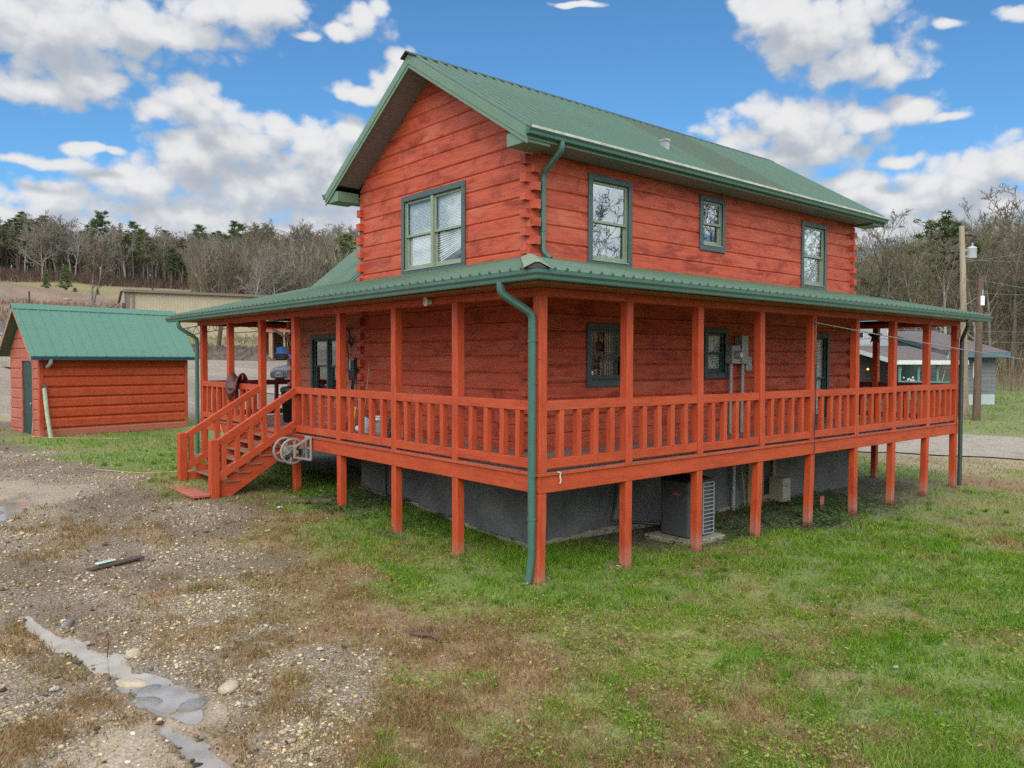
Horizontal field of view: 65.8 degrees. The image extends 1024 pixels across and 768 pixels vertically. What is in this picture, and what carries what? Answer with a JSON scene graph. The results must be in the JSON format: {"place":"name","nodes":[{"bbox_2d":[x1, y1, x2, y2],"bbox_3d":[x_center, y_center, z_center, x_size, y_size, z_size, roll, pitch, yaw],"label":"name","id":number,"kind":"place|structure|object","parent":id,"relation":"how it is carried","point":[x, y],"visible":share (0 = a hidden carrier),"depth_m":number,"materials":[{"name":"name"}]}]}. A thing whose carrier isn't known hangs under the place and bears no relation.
{"place":"outdoors","nodes":[
{"label":"outdoors","id":0,"kind":"place"},
{"bbox_2d":[0,275,1023,767],"bbox_3d":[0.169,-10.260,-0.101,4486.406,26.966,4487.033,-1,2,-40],"label":"ground","id":1,"kind":"structure","parent":0,"point":[48,491],"depth_m":9.48,"materials":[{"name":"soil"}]},
{"bbox_2d":[2,217,33,268],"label":"pine tree","id":2,"kind":"object","parent":1,"relation":"on","point":[14,232],"visible":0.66,"depth_m":167.71,"materials":[{"name":"green plant"}]},
{"bbox_2d":[3,211,33,270],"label":"pine tree","id":3,"kind":"object","parent":1,"relation":"on","point":[19,216],"visible":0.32,"depth_m":170.28,"materials":[{"name":"green plant"}]},
{"bbox_2d":[0,212,39,270],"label":"bare tree","id":4,"kind":"object","parent":1,"relation":"on","point":[24,217],"visible":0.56,"depth_m":167.21,"materials":[{"name":"grey plant"}]},
{"bbox_2d":[0,494,41,520],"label":"puddle","id":5,"kind":"object","parent":1,"relation":"on","point":[11,509],"visible":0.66,"depth_m":13.83,"materials":[{"name":"liquid"}]},
{"bbox_2d":[6,224,38,271],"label":"bare tree","id":6,"kind":"object","parent":1,"relation":"on","point":[16,241],"visible":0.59,"depth_m":159.70,"materials":[{"name":"grey plant"}]},
{"bbox_2d":[16,224,62,279],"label":"bare tree","id":7,"kind":"object","parent":1,"relation":"on","point":[39,236],"visible":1,"depth_m":154.10,"materials":[{"name":"grey plant"}]},
{"bbox_2d":[30,210,72,272],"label":"bare tree","id":8,"kind":"object","parent":1,"relation":"on","point":[50,230],"visible":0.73,"depth_m":164.17,"materials":[{"name":"grey plant"}]},
{"bbox_2d":[46,217,80,270],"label":"bare tree","id":9,"kind":"object","parent":1,"relation":"on","point":[65,245],"visible":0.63,"depth_m":167.56,"materials":[{"name":"grey plant"}]},
{"bbox_2d":[54,265,73,289],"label":"cedar tree","id":10,"kind":"object","parent":1,"relation":"on","point":[64,273],"visible":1,"depth_m":131.93,"materials":[{"name":"green plant"}]},
{"bbox_2d":[65,227,97,273],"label":"bare tree","id":11,"kind":"object","parent":1,"relation":"on","point":[79,244],"visible":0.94,"depth_m":166.63,"materials":[{"name":"grey plant"}]},
{"bbox_2d":[0,303,194,437],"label":"garden shed","id":12,"kind":"structure","parent":1,"relation":"on","point":[98,370],"depth_m":24.61,"materials":[{"name":"red wood"}]},
{"bbox_2d":[23,361,32,434],"bbox_3d":[-14.570,0.431,23.832,0.780,2.260,0.118,2,2,39],"label":"door","id":13,"kind":"structure","parent":12,"relation":"in","point":[27,365],"depth_m":23.88,"materials":[{"name":"green wood"}]},
{"bbox_2d":[42,384,52,437],"bbox_3d":[-13.654,0.804,23.262,0.312,1.616,0.137,0,2,-3],"label":"loose downspout","id":14,"kind":"object","parent":12,"relation":"attached to","point":[46,407],"visible":0.97,"depth_m":23.23,"materials":[{"name":"beige metal"}]},
{"bbox_2d":[85,210,110,250],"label":"pine tree","id":15,"kind":"object","parent":1,"relation":"on","point":[98,221],"visible":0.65,"depth_m":178.10,"materials":[{"name":"green plant"}]},
{"bbox_2d":[82,233,124,303],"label":"bare tree","id":16,"kind":"object","parent":1,"relation":"on","point":[102,259],"visible":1,"depth_m":107.29,"materials":[{"name":"grey plant"}]},
{"bbox_2d":[92,222,122,277],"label":"bare tree","id":17,"kind":"object","parent":1,"relation":"on","point":[113,239],"visible":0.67,"depth_m":160.24,"materials":[{"name":"grey plant"}]},
{"bbox_2d":[18,616,202,734],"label":"puddle","id":18,"kind":"object","parent":1,"relation":"on","point":[172,696],"visible":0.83,"depth_m":7.42,"materials":[{"name":"liquid"}]},
{"bbox_2d":[0,221,229,282],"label":"woods","id":19,"kind":"object","parent":1,"relation":"on","point":[134,265],"visible":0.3,"depth_m":178.31,"materials":[{"name":"grey bark"},{"name":"twigs"},{"name":"evergreen foliage"}]},
{"bbox_2d":[86,555,143,571],"bbox_3d":[-5.410,2.445,10.814,0.126,0.058,0.753,1,2,34],"label":"plank","id":20,"kind":"object","parent":1,"relation":"on","point":[113,563],"visible":1,"depth_m":10.77,"materials":[{"name":"wood"}]},
{"bbox_2d":[104,225,127,279],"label":"bare tree","id":21,"kind":"object","parent":1,"relation":"on","point":[120,238],"visible":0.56,"depth_m":166.34,"materials":[{"name":"grey plant"}]},
{"bbox_2d":[106,223,136,276],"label":"bare tree","id":22,"kind":"object","parent":1,"relation":"on","point":[123,262],"visible":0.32,"depth_m":173.37,"materials":[{"name":"grey plant"}]},
{"bbox_2d":[20,618,241,767],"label":"mud clots","id":23,"kind":"object","parent":1,"relation":"on","point":[161,721],"visible":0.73,"depth_m":6.25,"materials":[{"name":"soil"}]},
{"bbox_2d":[115,678,147,686],"bbox_3d":[-3.481,2.755,7.234,0.458,0.104,0.200,1,2,15],"label":"rock","id":24,"kind":"object","parent":1,"relation":"on","point":[131,682],"visible":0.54,"depth_m":7.19,"materials":[{"name":"beige stone"}]},
{"bbox_2d":[124,648,141,658],"bbox_3d":[-3.735,2.661,7.807,0.170,0.100,0.126,-1,2,-40],"label":"rock","id":25,"kind":"object","parent":1,"relation":"on","point":[132,653],"visible":0.94,"depth_m":7.77,"materials":[{"name":"beige stone"}]},
{"bbox_2d":[0,265,268,294],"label":"undergrowth","id":26,"kind":"object","parent":1,"relation":"on","point":[136,281],"visible":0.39,"depth_m":161.80,"materials":[{"name":"brown plant"}]},
{"bbox_2d":[0,297,284,347],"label":"weeds","id":27,"kind":"object","parent":1,"relation":"on","point":[63,303],"visible":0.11,"depth_m":99.52,"materials":[{"name":"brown plant"}]},
{"bbox_2d":[127,697,163,707],"bbox_3d":[-3.191,2.776,6.831,0.343,0.114,0.292,-1,2,-40],"label":"rock","id":28,"kind":"object","parent":1,"relation":"on","point":[145,702],"visible":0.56,"depth_m":6.81,"materials":[{"name":"grey stone"}]},
{"bbox_2d":[131,228,159,277],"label":"pine tree","id":29,"kind":"object","parent":1,"relation":"on","point":[140,232],"visible":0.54,"depth_m":177.51,"materials":[{"name":"green plant"}]},
{"bbox_2d":[134,240,162,282],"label":"pine tree","id":30,"kind":"object","parent":1,"relation":"on","point":[142,258],"visible":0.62,"depth_m":166.23,"materials":[{"name":"green plant"}]},
{"bbox_2d":[137,684,160,693],"bbox_3d":[-3.259,2.768,7.115,0.277,0.100,0.205,-1,2,-40],"label":"rock","id":31,"kind":"object","parent":1,"relation":"on","point":[148,689],"visible":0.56,"depth_m":7.08,"materials":[{"name":"grey stone"}]},
{"bbox_2d":[139,226,163,289],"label":"bare tree","id":32,"kind":"object","parent":1,"relation":"on","point":[154,244],"visible":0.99,"depth_m":145.82,"materials":[{"name":"grey plant"}]},
{"bbox_2d":[162,247,181,288],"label":"pine tree","id":33,"kind":"object","parent":1,"relation":"on","point":[170,261],"visible":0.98,"depth_m":166.34,"materials":[{"name":"green plant"}]},
{"bbox_2d":[176,697,206,712],"bbox_3d":[-2.737,2.773,6.797,0.289,0.134,0.184,-1,2,-40],"label":"rock","id":34,"kind":"object","parent":1,"relation":"on","point":[193,704],"visible":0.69,"depth_m":6.74,"materials":[{"name":"grey stone"}]},
{"bbox_2d":[158,730,229,767],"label":"puddle","id":35,"kind":"object","parent":1,"relation":"on","point":[195,749],"visible":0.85,"depth_m":6.08,"materials":[{"name":"liquid"}]},
{"bbox_2d":[118,289,289,337],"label":"warehouse","id":36,"kind":"structure","parent":1,"relation":"on","point":[179,301],"depth_m":87.39,"materials":[{"name":"beige metal"}]},
{"bbox_2d":[211,254,243,292],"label":"bare tree","id":37,"kind":"object","parent":1,"relation":"on","point":[227,274],"visible":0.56,"depth_m":113.45,"materials":[{"name":"grey plant"}]},
{"bbox_2d":[217,679,238,694],"bbox_3d":[-2.528,2.714,7.080,0.243,0.099,0.164,-4,4,-67],"label":"rock","id":38,"kind":"object","parent":1,"relation":"on","point":[228,688],"visible":0.98,"depth_m":7.02,"materials":[{"name":"beige stone"}]},
{"bbox_2d":[190,343,276,360],"bbox_3d":[-22.443,-2.506,62.406,8.370,1.478,3.399,0,2,-1],"label":"debris mound","id":39,"kind":"object","parent":1,"relation":"on","point":[242,353],"visible":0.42,"depth_m":61.30,"materials":[{"name":"grey plant"}]},
{"bbox_2d":[184,321,282,345],"bbox_3d":[-21.294,-3.979,63.410,9.828,3.771,0.323,0,2,0],"label":"lifting boom","id":40,"kind":"object","parent":1,"relation":"on","point":[219,336],"visible":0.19,"depth_m":63.28,"materials":[{"name":"metal"}]},
{"bbox_2d":[218,246,253,293],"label":"bare tree","id":41,"kind":"object","parent":1,"relation":"on","point":[236,275],"visible":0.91,"depth_m":112.62,"materials":[{"name":"grey plant"}]},
{"bbox_2d":[233,255,283,294],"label":"bare tree","id":42,"kind":"object","parent":1,"relation":"on","point":[255,274],"visible":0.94,"depth_m":107.29,"materials":[{"name":"grey plant"}]},
{"bbox_2d":[172,228,356,294],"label":"woods","id":43,"kind":"object","parent":1,"relation":"on","point":[308,268],"visible":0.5,"depth_m":117.98,"materials":[{"name":"brown plant"}]},
{"bbox_2d":[244,218,284,287],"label":"bare tree","id":44,"kind":"object","parent":1,"relation":"on","point":[259,235],"visible":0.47,"depth_m":143.87,"materials":[{"name":"grey plant"}]},
{"bbox_2d":[252,243,292,294],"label":"bare tree","id":45,"kind":"object","parent":1,"relation":"on","point":[270,250],"visible":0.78,"depth_m":109.23,"materials":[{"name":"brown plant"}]},
{"bbox_2d":[266,328,290,358],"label":"pole barn","id":46,"kind":"structure","parent":1,"relation":"on","point":[274,338],"depth_m":61.62,"materials":[{"name":"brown wood"}]},
{"bbox_2d":[252,245,306,293],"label":"bare tree","id":47,"kind":"object","parent":1,"relation":"on","point":[273,280],"visible":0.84,"depth_m":109.02,"materials":[{"name":"grey plant"}]},
{"bbox_2d":[270,364,290,379],"bbox_3d":[-11.855,-0.886,46.431,1.900,1.595,5.006,1,2,28],"label":"parked car","id":48,"kind":"object","parent":1,"relation":"on","point":[279,372],"visible":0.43,"depth_m":44.36,"materials":[{"name":"grey paint"}]},
{"bbox_2d":[258,498,332,502],"bbox_3d":[-4.096,2.209,15.008,1.385,0.060,0.150,0,2,-3],"label":"timber","id":49,"kind":"object","parent":1,"relation":"on","point":[297,500],"visible":0.94,"depth_m":14.95,"materials":[{"name":"brown wood"}]},
{"bbox_2d":[281,266,311,291],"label":"bare tree","id":50,"kind":"object","parent":1,"relation":"on","point":[293,285],"visible":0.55,"depth_m":111.34,"materials":[{"name":"grey plant"}]},
{"bbox_2d":[0,450,620,767],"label":"gravel","id":51,"kind":"structure","parent":1,"relation":"on","point":[300,731],"depth_m":8.06,"materials":[{"name":"grey gravel"}]},
{"bbox_2d":[330,231,358,259],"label":"pine tree","id":52,"kind":"object","parent":1,"relation":"on","point":[345,237],"visible":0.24,"depth_m":129.08,"materials":[{"name":"green plant"}]},
{"bbox_2d":[252,466,513,547],"bbox_3d":[-3.014,2.247,15.279,1.981,0.616,7.360,-1,2,-40],"label":"ground cover","id":53,"kind":"object","parent":1,"relation":"on","point":[369,499],"visible":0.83,"depth_m":14.92,"materials":[{"name":"green plant"}]},
{"bbox_2d":[411,631,441,643],"bbox_3d":[-0.883,2.693,8.435,0.445,0.058,0.117,1,2,34],"label":"stick","id":54,"kind":"object","parent":1,"relation":"on","point":[423,634],"visible":1,"depth_m":8.46,"materials":[{"name":"wood"}]},
{"bbox_2d":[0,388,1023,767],"bbox_3d":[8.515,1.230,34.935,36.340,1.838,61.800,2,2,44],"label":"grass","id":55,"kind":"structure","parent":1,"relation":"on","point":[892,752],"depth_m":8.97,"materials":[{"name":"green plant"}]},
{"bbox_2d":[0,476,1023,767],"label":"dry grass","id":56,"kind":"structure","parent":1,"relation":"on","point":[448,700],"depth_m":7.20,"materials":[{"name":"beige plant"}]},
{"bbox_2d":[3,443,1023,767],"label":"fallen leaves","id":57,"kind":"object","parent":1,"relation":"on","point":[513,673],"visible":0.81,"depth_m":7.47,"materials":[{"name":"brown plant"}]},
{"bbox_2d":[106,518,1023,767],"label":"weeds","id":58,"kind":"object","parent":1,"relation":"on","point":[729,623],"visible":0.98,"depth_m":8.02,"materials":[{"name":"green plant"}]},
{"bbox_2d":[165,50,992,584],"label":"log house","id":59,"kind":"structure","parent":1,"relation":"on","point":[599,288],"depth_m":14.69,"materials":[{"name":"red wood"}]},
{"bbox_2d":[225,372,248,399],"bbox_3d":[-6.361,0.053,18.371,0.451,0.646,0.678,-1,2,-40],"label":"saddle","id":60,"kind":"object","parent":59,"relation":"on","point":[232,380],"visible":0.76,"depth_m":18.29,"materials":[{"name":"brown leather"}]},
{"bbox_2d":[280,386,291,421],"bbox_3d":[-5.300,0.475,19.049,0.550,0.863,0.544,-1,2,-40],"label":"trash can","id":61,"kind":"object","parent":59,"relation":"on","point":[287,410],"visible":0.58,"depth_m":18.85,"materials":[{"name":"black plastic"}]},
{"bbox_2d":[273,436,311,464],"bbox_3d":[-4.290,1.294,15.448,0.532,0.558,0.676,-1,2,-40],"label":"hose reel","id":62,"kind":"object","parent":59,"relation":"attached to","point":[292,451],"visible":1,"depth_m":15.40,"materials":[{"name":"beige plastic"}]},
{"bbox_2d":[310,334,335,398],"bbox_3d":[-4.195,-0.407,18.168,0.146,1.450,1.670,-1,2,-40],"label":"door","id":63,"kind":"structure","parent":59,"relation":"in","point":[329,338],"depth_m":18.41,"materials":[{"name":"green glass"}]},
{"bbox_2d":[346,357,356,428],"bbox_3d":[-3.481,0.198,17.062,0.207,1.553,0.269,-1,2,-40],"label":"folded chair","id":64,"kind":"object","parent":59,"relation":"on","point":[352,364],"visible":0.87,"depth_m":17.02,"materials":[{"name":"black plastic"}]},
{"bbox_2d":[401,180,465,274],"bbox_3d":[-1.464,-2.870,14.902,0.169,1.565,2.080,-1,2,-40],"label":"window","id":65,"kind":"structure","parent":59,"relation":"in","point":[433,194],"depth_m":14.87,"materials":[{"name":"green glass"}]},
{"bbox_2d":[586,323,620,386],"bbox_3d":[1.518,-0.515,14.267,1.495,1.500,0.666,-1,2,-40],"label":"window","id":66,"kind":"structure","parent":59,"relation":"in","point":[599,347],"depth_m":14.11,"materials":[{"name":"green glass"}]},
{"bbox_2d":[588,173,632,266],"bbox_3d":[1.713,-2.841,14.015,1.130,1.595,0.146,-1,2,-40],"label":"window","id":67,"kind":"structure","parent":59,"relation":"in","point":[627,187],"depth_m":14.11,"materials":[{"name":"green wood"}]},
{"bbox_2d":[610,483,658,524],"bbox_3d":[2.156,1.932,14.045,0.876,1.107,0.296,0,2,0],"label":"refrigerant line","id":68,"kind":"object","parent":59,"relation":"attached to","point":[633,522],"visible":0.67,"depth_m":13.96,"materials":[{"name":"black plastic"}]},
{"bbox_2d":[699,194,725,252],"bbox_3d":[4.008,-3.214,15.954,0.850,1.095,0.146,-1,2,-40],"label":"window","id":69,"kind":"structure","parent":59,"relation":"in","point":[719,247],"depth_m":16.00,"materials":[{"name":"green glass"}]},
{"bbox_2d":[704,327,728,378],"bbox_3d":[4.128,-0.626,16.146,0.790,1.030,0.154,-1,2,-40],"label":"window","id":70,"kind":"structure","parent":59,"relation":"in","point":[721,369],"depth_m":16.20,"materials":[{"name":"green glass"}]},
{"bbox_2d":[731,465,735,509],"bbox_3d":[4.608,1.896,16.477,0.086,1.670,0.090,-1,2,-40],"label":"conduit","id":71,"kind":"object","parent":59,"relation":"attached to","point":[733,479],"visible":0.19,"depth_m":16.45,"materials":[{"name":"grey metal"}]},
{"bbox_2d":[726,335,751,432],"bbox_3d":[4.791,0.011,16.468,0.785,2.040,0.327,-1,2,-40],"label":"electric meter","id":72,"kind":"object","parent":59,"relation":"attached to","point":[737,353],"visible":0.9,"depth_m":16.39,"materials":[{"name":"grey metal"}]},
{"bbox_2d":[801,220,826,290],"bbox_3d":[7.024,-2.973,18.543,1.130,1.560,0.171,-1,2,-40],"label":"window","id":73,"kind":"structure","parent":59,"relation":"in","point":[810,231],"depth_m":18.68,"materials":[{"name":"clear glass"}]},
{"bbox_2d":[815,333,829,422],"bbox_3d":[7.330,-0.142,18.894,0.710,2.130,0.171,-1,2,-40],"label":"door","id":74,"kind":"structure","parent":59,"relation":"in","point":[825,337],"depth_m":19.02,"materials":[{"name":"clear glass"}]},
{"bbox_2d":[813,322,1023,359],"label":"wire","id":75,"kind":"object","parent":59,"relation":"attached to","point":[913,340],"visible":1,"depth_m":16.60,"materials":[{"name":"grey metal"}]},
{"bbox_2d":[645,530,724,545],"bbox_3d":[3.026,2.710,13.859,1.050,0.175,0.960,-1,2,-40],"label":"concrete pad","id":76,"kind":"object","parent":1,"relation":"on","point":[659,534],"visible":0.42,"depth_m":13.64,"materials":[{"name":"grey concrete"}]},
{"bbox_2d":[660,473,714,537],"bbox_3d":[3.046,2.105,13.856,0.692,0.985,0.690,-1,2,-40],"label":"air conditioner","id":77,"kind":"object","parent":76,"relation":"on","point":[675,504],"visible":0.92,"depth_m":13.66,"materials":[{"name":"grey metal"}]},
{"bbox_2d":[583,477,956,551],"bbox_3d":[5.903,2.577,16.244,11.081,0.226,2.173,-1,2,-40],"label":"ground cover","id":78,"kind":"object","parent":1,"relation":"on","point":[830,519],"visible":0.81,"depth_m":16.17,"materials":[{"name":"green plant"}]},
{"bbox_2d":[769,476,790,502],"bbox_3d":[5.917,2.349,17.468,0.340,0.590,0.363,-1,2,-40],"label":"utility box","id":79,"kind":"object","parent":1,"relation":"on","point":[779,488],"visible":0.8,"depth_m":17.34,"materials":[{"name":"beige plastic"}]},
{"bbox_2d":[854,255,898,330],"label":"bare tree","id":80,"kind":"object","parent":1,"relation":"on","point":[856,267],"visible":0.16,"depth_m":62.97,"materials":[{"name":"brown plant"}]},
{"bbox_2d":[855,209,923,302],"bbox_3d":[29.634,-7.101,63.546,5.039,13.508,8.455,1,2,38],"label":"bare tree","id":81,"kind":"object","parent":1,"relation":"on","point":[885,247],"visible":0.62,"depth_m":62.85,"materials":[{"name":"brown plant"}]},
{"bbox_2d":[857,236,921,301],"bbox_3d":[29.041,-5.731,60.555,5.180,11.204,5.790,0,2,-15],"label":"bare tree","id":82,"kind":"object","parent":1,"relation":"on","point":[895,280],"visible":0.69,"depth_m":59.91,"materials":[{"name":"grey plant"}]},
{"bbox_2d":[871,247,950,334],"bbox_3d":[31.456,-5.657,62.496,6.116,10.380,5.516,-1,2,-41],"label":"bare tree","id":83,"kind":"object","parent":1,"relation":"on","point":[907,291],"visible":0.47,"depth_m":62.14,"materials":[{"name":"brown plant"}]},
{"bbox_2d":[855,231,983,330],"bbox_3d":[32.041,-6.598,65.675,9.470,11.510,9.725,0,2,-17],"label":"bare tree","id":84,"kind":"object","parent":1,"relation":"on","point":[897,262],"visible":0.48,"depth_m":64.21,"materials":[{"name":"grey plant"}]},
{"bbox_2d":[905,257,951,334],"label":"bare tree","id":85,"kind":"object","parent":1,"relation":"on","point":[928,291],"visible":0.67,"depth_m":57.27,"materials":[{"name":"grey plant"}]},
{"bbox_2d":[859,321,1010,417],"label":"neighbor house","id":86,"kind":"structure","parent":1,"relation":"on","point":[909,358],"depth_m":42.61,"materials":[{"name":"grey"}]},
{"bbox_2d":[901,364,915,380],"bbox_3d":[21.301,-0.234,42.581,0.800,1.820,0.060,0,2,0],"label":"window","id":87,"kind":"structure","parent":86,"relation":"in","point":[907,370],"depth_m":42.54,"materials":[{"name":"grey glass"}]},
{"bbox_2d":[854,201,1023,339],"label":"woods","id":88,"kind":"object","parent":1,"relation":"on","point":[928,253],"visible":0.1,"depth_m":89.61,"materials":[{"name":"brown plant"}]},
{"bbox_2d":[892,210,999,306],"bbox_3d":[35.576,-7.685,66.022,7.556,13.153,8.066,0,2,-8],"label":"pine tree","id":89,"kind":"object","parent":1,"relation":"on","point":[952,231],"visible":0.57,"depth_m":64.72,"materials":[{"name":"green plant"}]},
{"bbox_2d":[914,242,991,340],"bbox_3d":[31.678,-5.113,57.335,4.839,10.429,5.364,-1,2,-41],"label":"bare tree","id":90,"kind":"object","parent":1,"relation":"on","point":[944,329],"visible":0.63,"depth_m":57.37,"materials":[{"name":"brown plant"}]},
{"bbox_2d":[935,260,984,336],"bbox_3d":[36.350,-5.618,64.124,3.710,9.129,3.942,-1,2,-42],"label":"bare tree","id":91,"kind":"object","parent":1,"relation":"on","point":[953,288],"visible":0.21,"depth_m":63.92,"materials":[{"name":"brown plant"}]},
{"bbox_2d":[904,292,1023,391],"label":"undergrowth","id":92,"kind":"object","parent":1,"relation":"on","point":[999,368],"visible":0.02,"depth_m":58.02,"materials":[{"name":"brown plant"}]},
{"bbox_2d":[959,226,976,417],"bbox_3d":[21.508,-2.775,37.388,0.846,9.355,0.458,0,2,-6],"label":"utility pole","id":93,"kind":"object","parent":1,"relation":"on","point":[971,252],"visible":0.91,"depth_m":37.27,"materials":[{"name":"brown wood"}]},
{"bbox_2d":[922,236,1022,344],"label":"bare tree","id":94,"kind":"object","parent":1,"relation":"on","point":[997,254],"visible":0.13,"depth_m":68.62,"materials":[{"name":"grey plant"}]},
{"bbox_2d":[939,240,1010,349],"bbox_3d":[34.168,-5.513,58.931,4.758,10.442,4.292,-1,2,-26],"label":"bare tree","id":95,"kind":"object","parent":1,"relation":"on","point":[969,292],"visible":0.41,"depth_m":58.52,"materials":[{"name":"brown plant"}]},
{"bbox_2d":[929,197,1023,339],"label":"bare tree","id":96,"kind":"object","parent":1,"relation":"on","point":[988,241],"visible":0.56,"depth_m":60.67,"materials":[{"name":"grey plant"}]},
{"bbox_2d":[972,276,984,420],"bbox_3d":[21.407,-1.466,36.332,0.342,6.901,0.437,-1,2,-40],"label":"utility pole","id":97,"kind":"object","parent":1,"relation":"on","point":[976,409],"visible":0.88,"depth_m":36.25,"materials":[{"name":"brown wood"}]},
{"bbox_2d":[948,222,1023,346],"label":"bare tree","id":98,"kind":"object","parent":1,"relation":"on","point":[989,334],"visible":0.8,"depth_m":57.81,"materials":[{"name":"grey plant"}]},
{"bbox_2d":[956,233,1023,358],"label":"bare tree","id":99,"kind":"object","parent":1,"relation":"on","point":[1009,340],"visible":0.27,"depth_m":65.86,"materials":[{"name":"grey plant"}]},
{"bbox_2d":[965,183,1023,373],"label":"bare tree","id":100,"kind":"object","parent":1,"relation":"on","point":[1013,331],"visible":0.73,"depth_m":58.80,"materials":[{"name":"grey plant"}]},
{"bbox_2d":[983,213,1023,344],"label":"bare tree","id":101,"kind":"object","parent":1,"relation":"on","point":[1014,261],"visible":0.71,"depth_m":59.51,"materials":[{"name":"grey plant"}]},
{"bbox_2d":[985,207,1023,269],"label":"bare tree","id":102,"kind":"object","parent":1,"relation":"on","point":[1014,223],"visible":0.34,"depth_m":77.94,"materials":[{"name":"brown plant"}]},
{"bbox_2d":[992,276,1023,368],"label":"bare tree","id":103,"kind":"object","parent":1,"relation":"on","point":[1017,326],"visible":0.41,"depth_m":62.01,"materials":[{"name":"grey plant"}]},
{"bbox_2d":[0,0,1023,288],"label":"sky","id":104,"kind":"structure","parent":0,"point":[174,116],"materials":[{"name":"blue"}]},
{"bbox_2d":[267,387,1023,458],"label":"road","id":105,"kind":"structure","parent":0,"point":[993,446],"depth_m":28.27,"materials":[{"name":"grey asphalt"}]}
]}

